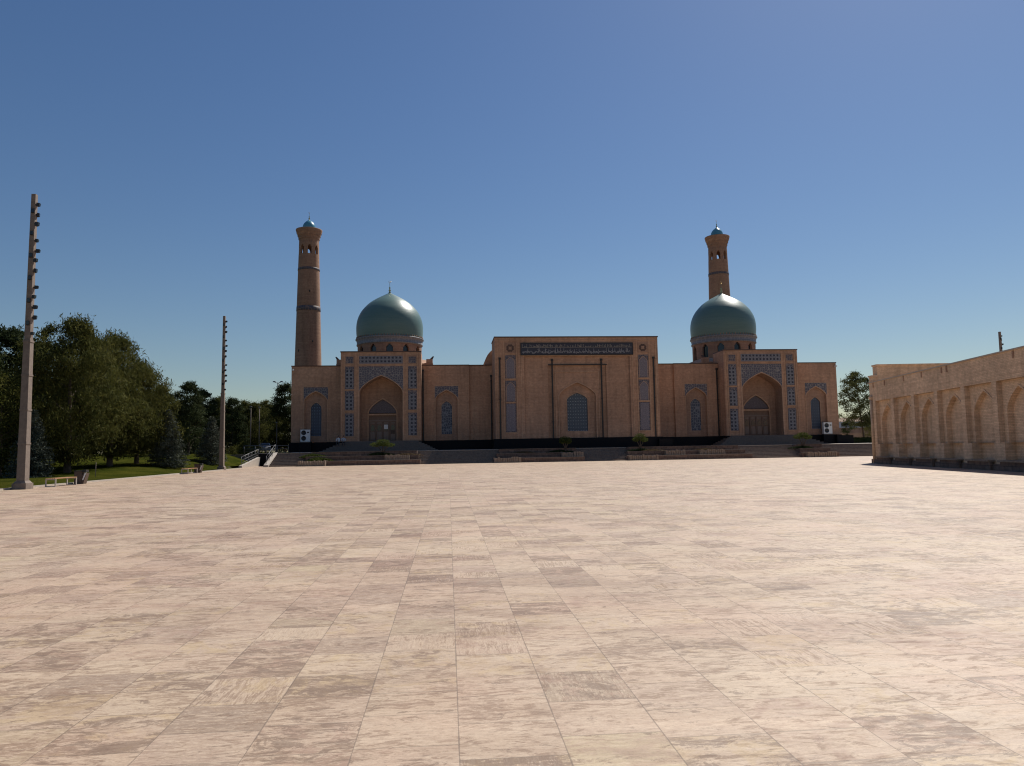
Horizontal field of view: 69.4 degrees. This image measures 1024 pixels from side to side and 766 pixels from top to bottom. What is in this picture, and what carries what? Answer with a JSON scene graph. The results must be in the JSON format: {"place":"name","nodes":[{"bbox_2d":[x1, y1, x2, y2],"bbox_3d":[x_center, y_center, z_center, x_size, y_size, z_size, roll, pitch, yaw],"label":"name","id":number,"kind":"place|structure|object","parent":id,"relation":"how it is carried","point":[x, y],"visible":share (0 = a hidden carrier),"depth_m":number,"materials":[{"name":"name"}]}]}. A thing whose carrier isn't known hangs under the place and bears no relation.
{"place":"outdoors","nodes":[
{"label":"outdoors","id":0,"kind":"place"},
{"bbox_2d":[0,452,286,487],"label":"lawn","id":1,"kind":"structure","parent":0,"point":[126,467],"depth_m":61.28,"materials":[{"name":"green plant"}]},
{"bbox_2d":[0,335,16,469],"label":"pine tree","id":2,"kind":"object","parent":1,"relation":"on","point":[2,363],"visible":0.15,"depth_m":59.46,"materials":[{"name":"green plant"}]},
{"bbox_2d":[0,371,50,475],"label":"leafy tree","id":3,"kind":"object","parent":1,"relation":"on","point":[4,390],"visible":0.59,"depth_m":51.68,"materials":[{"name":"green plant"}]},
{"bbox_2d":[1,409,57,477],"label":"blue spruce","id":4,"kind":"object","parent":1,"relation":"on","point":[37,466],"visible":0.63,"depth_m":50.58,"materials":[{"name":"green plant"}]},
{"bbox_2d":[0,324,60,470],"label":"pine tree","id":5,"kind":"object","parent":1,"relation":"on","point":[7,341],"visible":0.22,"depth_m":61.69,"materials":[{"name":"green plant"}]},
{"bbox_2d":[4,337,93,456],"bbox_3d":[-40.705,1.601,64.703,10.297,11.567,10.315,-5,-7,41],"label":"pine tree","id":6,"kind":"object","parent":1,"relation":"on","point":[39,388],"visible":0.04,"depth_m":63.21,"materials":[{"name":"green plant"}]},
{"bbox_2d":[0,312,144,472],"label":"leafy tree","id":7,"kind":"object","parent":1,"relation":"on","point":[80,335],"visible":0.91,"depth_m":55.21,"materials":[{"name":"green plant"}]},
{"bbox_2d":[44,327,180,466],"bbox_3d":[-33.780,1.194,62.718,10.740,12.064,10.759,2,-6,-30],"label":"leafy tree","id":8,"kind":"object","parent":1,"relation":"on","point":[128,356],"visible":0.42,"depth_m":62.67,"materials":[{"name":"green plant"}]},
{"bbox_2d":[90,359,188,463],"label":"leafy tree","id":9,"kind":"object","parent":1,"relation":"on","point":[149,439],"visible":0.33,"depth_m":65.65,"materials":[{"name":"green plant"}]},
{"bbox_2d":[141,385,193,449],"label":"pine tree","id":10,"kind":"object","parent":1,"relation":"on","point":[175,400],"visible":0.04,"depth_m":83.52,"materials":[{"name":"green plant"}]},
{"bbox_2d":[145,409,190,468],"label":"blue spruce","id":11,"kind":"object","parent":1,"relation":"on","point":[168,446],"visible":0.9,"depth_m":65.44,"materials":[{"name":"green plant"}]},
{"bbox_2d":[166,380,208,455],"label":"pine tree","id":12,"kind":"object","parent":1,"relation":"on","point":[190,387],"visible":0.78,"depth_m":81.45,"materials":[{"name":"green plant"}]},
{"bbox_2d":[183,426,199,453],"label":"pine tree","id":13,"kind":"object","parent":1,"relation":"on","point":[193,450],"visible":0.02,"depth_m":117.22,"materials":[{"name":"green plant"}]},
{"bbox_2d":[184,388,225,453],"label":"pine tree","id":14,"kind":"object","parent":1,"relation":"on","point":[211,410],"visible":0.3,"depth_m":103.93,"materials":[{"name":"green plant"}]},
{"bbox_2d":[194,416,228,465],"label":"blue spruce","id":15,"kind":"object","parent":1,"relation":"on","point":[210,448],"visible":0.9,"depth_m":75.28,"materials":[{"name":"green plant"}]},
{"bbox_2d":[226,446,236,453],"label":"shrub","id":16,"kind":"object","parent":1,"relation":"on","point":[233,450],"visible":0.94,"depth_m":97.55,"materials":[{"name":"green plant"}]},
{"bbox_2d":[216,396,249,453],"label":"pine tree","id":17,"kind":"object","parent":1,"relation":"on","point":[233,425],"visible":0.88,"depth_m":103.53,"materials":[{"name":"green plant"}]},
{"bbox_2d":[234,440,253,454],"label":"shrub","id":18,"kind":"object","parent":1,"relation":"on","point":[240,447],"visible":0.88,"depth_m":96.45,"materials":[{"name":"green plant"}]},
{"bbox_2d":[249,406,251,447],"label":"lamp post","id":19,"kind":"object","parent":1,"relation":"on","point":[250,429],"visible":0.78,"depth_m":100.82,"materials":[{"name":"metal"}]},
{"bbox_2d":[258,407,260,452],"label":"lamp post","id":20,"kind":"object","parent":1,"relation":"on","point":[259,426],"visible":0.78,"depth_m":98.90,"materials":[{"name":"metal"}]},
{"bbox_2d":[259,443,270,452],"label":"parked car","id":21,"kind":"object","parent":1,"relation":"on","point":[268,448],"visible":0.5,"depth_m":110.20,"materials":[{"name":"white paint"}]},
{"bbox_2d":[256,401,290,450],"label":"pine tree","id":22,"kind":"object","parent":1,"relation":"on","point":[276,410],"visible":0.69,"depth_m":115.46,"materials":[{"name":"green plant"}]},
{"bbox_2d":[260,381,290,452],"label":"pine tree","id":23,"kind":"object","parent":1,"relation":"on","point":[283,389],"visible":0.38,"depth_m":127.37,"materials":[{"name":"green plant"}]},
{"bbox_2d":[229,454,257,467],"bbox_3d":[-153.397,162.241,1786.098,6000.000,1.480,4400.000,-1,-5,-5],"label":"ground","id":24,"kind":"structure","parent":0,"point":[246,456],"depth_m":89.33,"materials":[{"name":"green plant"}]},
{"bbox_2d":[200,396,233,452],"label":"pine tree","id":25,"kind":"object","parent":24,"relation":"on","point":[217,405],"visible":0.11,"depth_m":111.44,"materials":[{"name":"green plant"}]},
{"bbox_2d":[234,400,262,445],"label":"pine tree","id":26,"kind":"object","parent":24,"relation":"on","point":[244,403],"visible":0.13,"depth_m":118.09,"materials":[{"name":"green plant"}]},
{"bbox_2d":[234,401,275,452],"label":"pine tree","id":27,"kind":"object","parent":24,"relation":"on","point":[253,412],"visible":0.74,"depth_m":107.38,"materials":[{"name":"green plant"}]},
{"bbox_2d":[258,453,271,465],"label":"retaining wall","id":28,"kind":"structure","parent":24,"relation":"on","point":[262,456],"depth_m":89.31,"materials":[{"name":"black stone"}]},
{"bbox_2d":[243,445,288,453],"bbox_3d":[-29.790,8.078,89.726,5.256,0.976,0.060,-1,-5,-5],"label":"railing","id":29,"kind":"object","parent":28,"relation":"on","point":[266,451],"visible":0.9,"depth_m":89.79,"materials":[{"name":"grey metal"}]},
{"bbox_2d":[246,399,287,452],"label":"pine tree","id":30,"kind":"object","parent":24,"relation":"on","point":[266,403],"visible":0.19,"depth_m":121.73,"materials":[{"name":"green plant"}]},
{"bbox_2d":[0,456,1023,765],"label":"plaza paving","id":31,"kind":"structure","parent":0,"point":[854,610],"depth_m":7.08,"materials":[{"name":"stone"}]},
{"bbox_2d":[11,194,40,489],"bbox_3d":[-24.375,-2.196,37.306,0.695,15.020,0.680,-1,-5,-5],"label":"floodlight pole","id":32,"kind":"object","parent":31,"relation":"on","point":[22,481],"visible":1,"depth_m":37.08,"materials":[{"name":"metal"}]},
{"bbox_2d":[45,477,76,486],"bbox_3d":[-24.340,5.333,39.954,0.530,0.450,2.300,-1,-5,-5],"label":"bench","id":33,"kind":"object","parent":31,"relation":"on","point":[67,478],"visible":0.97,"depth_m":39.49,"materials":[{"name":"beige"}]},
{"bbox_2d":[74,470,88,483],"bbox_3d":[-24.686,5.384,42.439,0.690,0.800,0.440,-1,-5,-5],"label":"litter bin","id":34,"kind":"object","parent":31,"relation":"on","point":[81,476],"visible":0.99,"depth_m":42.25,"materials":[{"name":"brown metal"}]},
{"bbox_2d":[0,468,240,490],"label":"kerb","id":35,"kind":"structure","parent":31,"relation":"on","point":[1,489],"depth_m":48.21,"materials":[{"name":"stone"}]},
{"bbox_2d":[181,468,196,473],"bbox_3d":[-26.412,7.200,60.569,0.530,0.450,2.300,-1,-5,-5],"label":"bench","id":36,"kind":"object","parent":31,"relation":"on","point":[187,469],"visible":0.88,"depth_m":59.48,"materials":[{"name":"beige wood"}]},
{"bbox_2d":[194,463,203,472],"bbox_3d":[-26.649,7.241,62.963,0.690,0.800,0.440,-1,-5,-5],"label":"litter bin","id":37,"kind":"object","parent":31,"relation":"on","point":[199,467],"visible":0.97,"depth_m":62.77,"materials":[{"name":"brown metal"}]},
{"bbox_2d":[217,316,227,469],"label":"floodlight pole","id":38,"kind":"object","parent":31,"relation":"on","point":[222,435],"visible":1,"depth_m":71.56,"materials":[{"name":"metal"}]},
{"bbox_2d":[239,457,259,467],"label":"passage wall","id":39,"kind":"structure","parent":31,"relation":"on","point":[254,462],"depth_m":85.67,"materials":[{"name":"stone"}]},
{"bbox_2d":[241,449,257,464],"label":"railing","id":40,"kind":"object","parent":39,"relation":"on","point":[247,457],"visible":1,"depth_m":84.35,"materials":[{"name":"grey metal"}]},
{"bbox_2d":[264,452,277,466],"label":"stair wall","id":41,"kind":"structure","parent":31,"relation":"on","point":[267,463],"depth_m":85.19,"materials":[{"name":"stone"}]},
{"bbox_2d":[266,445,274,460],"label":"railing","id":42,"kind":"object","parent":41,"relation":"on","point":[269,454],"visible":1,"depth_m":85.35,"materials":[{"name":"grey metal"}]},
{"bbox_2d":[298,450,420,466],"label":"planter","id":43,"kind":"object","parent":31,"relation":"on","point":[350,458],"visible":0.89,"depth_m":85.65,"materials":[{"name":"stone"}]},
{"bbox_2d":[299,454,324,457],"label":"juniper","id":44,"kind":"object","parent":43,"relation":"in","point":[312,455],"visible":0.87,"depth_m":86.33,"materials":[{"name":"green plant"}]},
{"bbox_2d":[306,457,333,460],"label":"juniper","id":45,"kind":"object","parent":43,"relation":"in","point":[318,459],"visible":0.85,"depth_m":85.05,"materials":[{"name":"green plant"}]},
{"bbox_2d":[368,452,395,455],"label":"shrub","id":46,"kind":"object","parent":43,"relation":"in","point":[378,453],"visible":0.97,"depth_m":87.33,"materials":[{"name":"green plant"}]},
{"bbox_2d":[370,439,394,452],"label":"topiary tree","id":47,"kind":"object","parent":43,"relation":"in","point":[378,443],"visible":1,"depth_m":87.55,"materials":[{"name":"green plant"}]},
{"bbox_2d":[396,453,420,455],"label":"dry plant","id":48,"kind":"object","parent":43,"relation":"in","point":[409,454],"visible":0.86,"depth_m":86.83,"materials":[{"name":"plant"}]},
{"bbox_2d":[493,448,584,462],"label":"planter","id":49,"kind":"object","parent":31,"relation":"on","point":[510,456],"visible":0.9,"depth_m":87.41,"materials":[{"name":"stone"}]},
{"bbox_2d":[546,449,574,452],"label":"shrub","id":50,"kind":"object","parent":49,"relation":"on","point":[554,451],"visible":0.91,"depth_m":89.02,"materials":[{"name":"green plant"}]},
{"bbox_2d":[559,436,571,450],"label":"topiary tree","id":51,"kind":"object","parent":49,"relation":"in","point":[563,441],"visible":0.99,"depth_m":89.08,"materials":[{"name":"green plant"}]},
{"bbox_2d":[269,443,872,466],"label":"plaza steps","id":52,"kind":"structure","parent":31,"relation":"on","point":[488,456],"depth_m":89.36,"materials":[{"name":"stone"}]},
{"bbox_2d":[625,445,752,460],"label":"planter","id":53,"kind":"object","parent":31,"relation":"on","point":[691,452],"visible":0.91,"depth_m":88.77,"materials":[{"name":"stone"}]},
{"bbox_2d":[626,448,647,451],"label":"shrub","id":54,"kind":"object","parent":53,"relation":"on","point":[639,449],"visible":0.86,"depth_m":89.79,"materials":[{"name":"green plant"}]},
{"bbox_2d":[632,433,647,448],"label":"topiary tree","id":55,"kind":"object","parent":53,"relation":"in","point":[642,439],"visible":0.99,"depth_m":90.11,"materials":[{"name":"green plant"}]},
{"bbox_2d":[643,449,663,450],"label":"dry plant","id":56,"kind":"object","parent":53,"relation":"in","point":[653,450],"visible":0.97,"depth_m":89.38,"materials":[{"name":"plant"}]},
{"bbox_2d":[792,444,838,456],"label":"planter","id":57,"kind":"object","parent":31,"relation":"on","point":[817,450],"visible":0.78,"depth_m":90.51,"materials":[{"name":"stone"}]},
{"bbox_2d":[787,446,813,448],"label":"shrub","id":58,"kind":"object","parent":57,"relation":"in","point":[797,447],"visible":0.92,"depth_m":91.57,"materials":[{"name":"green plant"}]},
{"bbox_2d":[793,432,811,445],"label":"topiary tree","id":59,"kind":"object","parent":57,"relation":"in","point":[801,435],"visible":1,"depth_m":91.88,"materials":[{"name":"green plant"}]},
{"bbox_2d":[998,332,1003,350],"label":"floodlight pole","id":60,"kind":"object","parent":31,"relation":"on","point":[1000,341],"visible":0.25,"depth_m":91.14,"materials":[{"name":"metal"}]},
{"bbox_2d":[0,0,1023,453],"label":"sky","id":61,"kind":"structure","parent":0,"point":[509,167],"materials":[{"name":"blue"}]},
{"bbox_2d":[278,443,856,453],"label":"terrace paving","id":62,"kind":"structure","parent":0,"point":[579,448],"depth_m":97.34,"materials":[{"name":"stone"}]},
{"bbox_2d":[294,213,321,365],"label":"minaret","id":63,"kind":"object","parent":62,"relation":"on","point":[308,332],"visible":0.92,"depth_m":119.41,"materials":[{"name":"brick"}]},
{"bbox_2d":[289,281,853,452],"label":"mosque","id":64,"kind":"structure","parent":62,"relation":"on","point":[730,384],"depth_m":100.81,"materials":[{"name":"brick"}]},
{"bbox_2d":[300,430,310,442],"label":"air conditioner","id":65,"kind":"object","parent":64,"relation":"on","point":[305,436],"visible":1,"depth_m":98.77,"materials":[{"name":"white paint"}]},
{"bbox_2d":[822,422,832,434],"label":"air conditioner","id":66,"kind":"object","parent":64,"relation":"on","point":[826,428],"visible":1,"depth_m":105.07,"materials":[{"name":"white paint"}]},
{"bbox_2d":[705,221,729,299],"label":"minaret","id":67,"kind":"object","parent":62,"relation":"on","point":[716,240],"visible":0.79,"depth_m":128.08,"materials":[{"name":"brick"}]},
{"bbox_2d":[841,420,853,434],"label":"tree","id":68,"kind":"object","parent":62,"relation":"on","point":[845,424],"visible":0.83,"depth_m":119.61,"materials":[{"name":"green plant"}]},
{"bbox_2d":[837,371,870,436],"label":"leafy tree","id":69,"kind":"object","parent":62,"relation":"on","point":[865,420],"visible":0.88,"depth_m":111.70,"materials":[{"name":"green plant"}]},
{"bbox_2d":[854,437,871,442],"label":"hedge","id":70,"kind":"object","parent":62,"relation":"on","point":[863,440],"visible":0.17,"depth_m":109.10,"materials":[{"name":"green plant"}]},
{"bbox_2d":[863,425,871,436],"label":"leafy tree","id":71,"kind":"object","parent":62,"relation":"on","point":[868,431],"visible":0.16,"depth_m":124.31,"materials":[{"name":"green plant"}]},
{"bbox_2d":[839,417,863,427],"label":"house","id":72,"kind":"structure","parent":0,"point":[840,424],"depth_m":302.66,"materials":[{"name":"grey paint"}]},
{"bbox_2d":[839,427,870,432],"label":"clay wall","id":73,"kind":"structure","parent":0,"point":[856,430],"depth_m":145.75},
{"bbox_2d":[840,433,871,437],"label":"clay wall","id":74,"kind":"structure","parent":0,"point":[857,435],"depth_m":131.08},
{"bbox_2d":[867,346,1023,471],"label":"arcaded building","id":75,"kind":"structure","parent":0,"point":[967,413],"depth_m":46.03,"materials":[{"name":"brick"}]}
]}

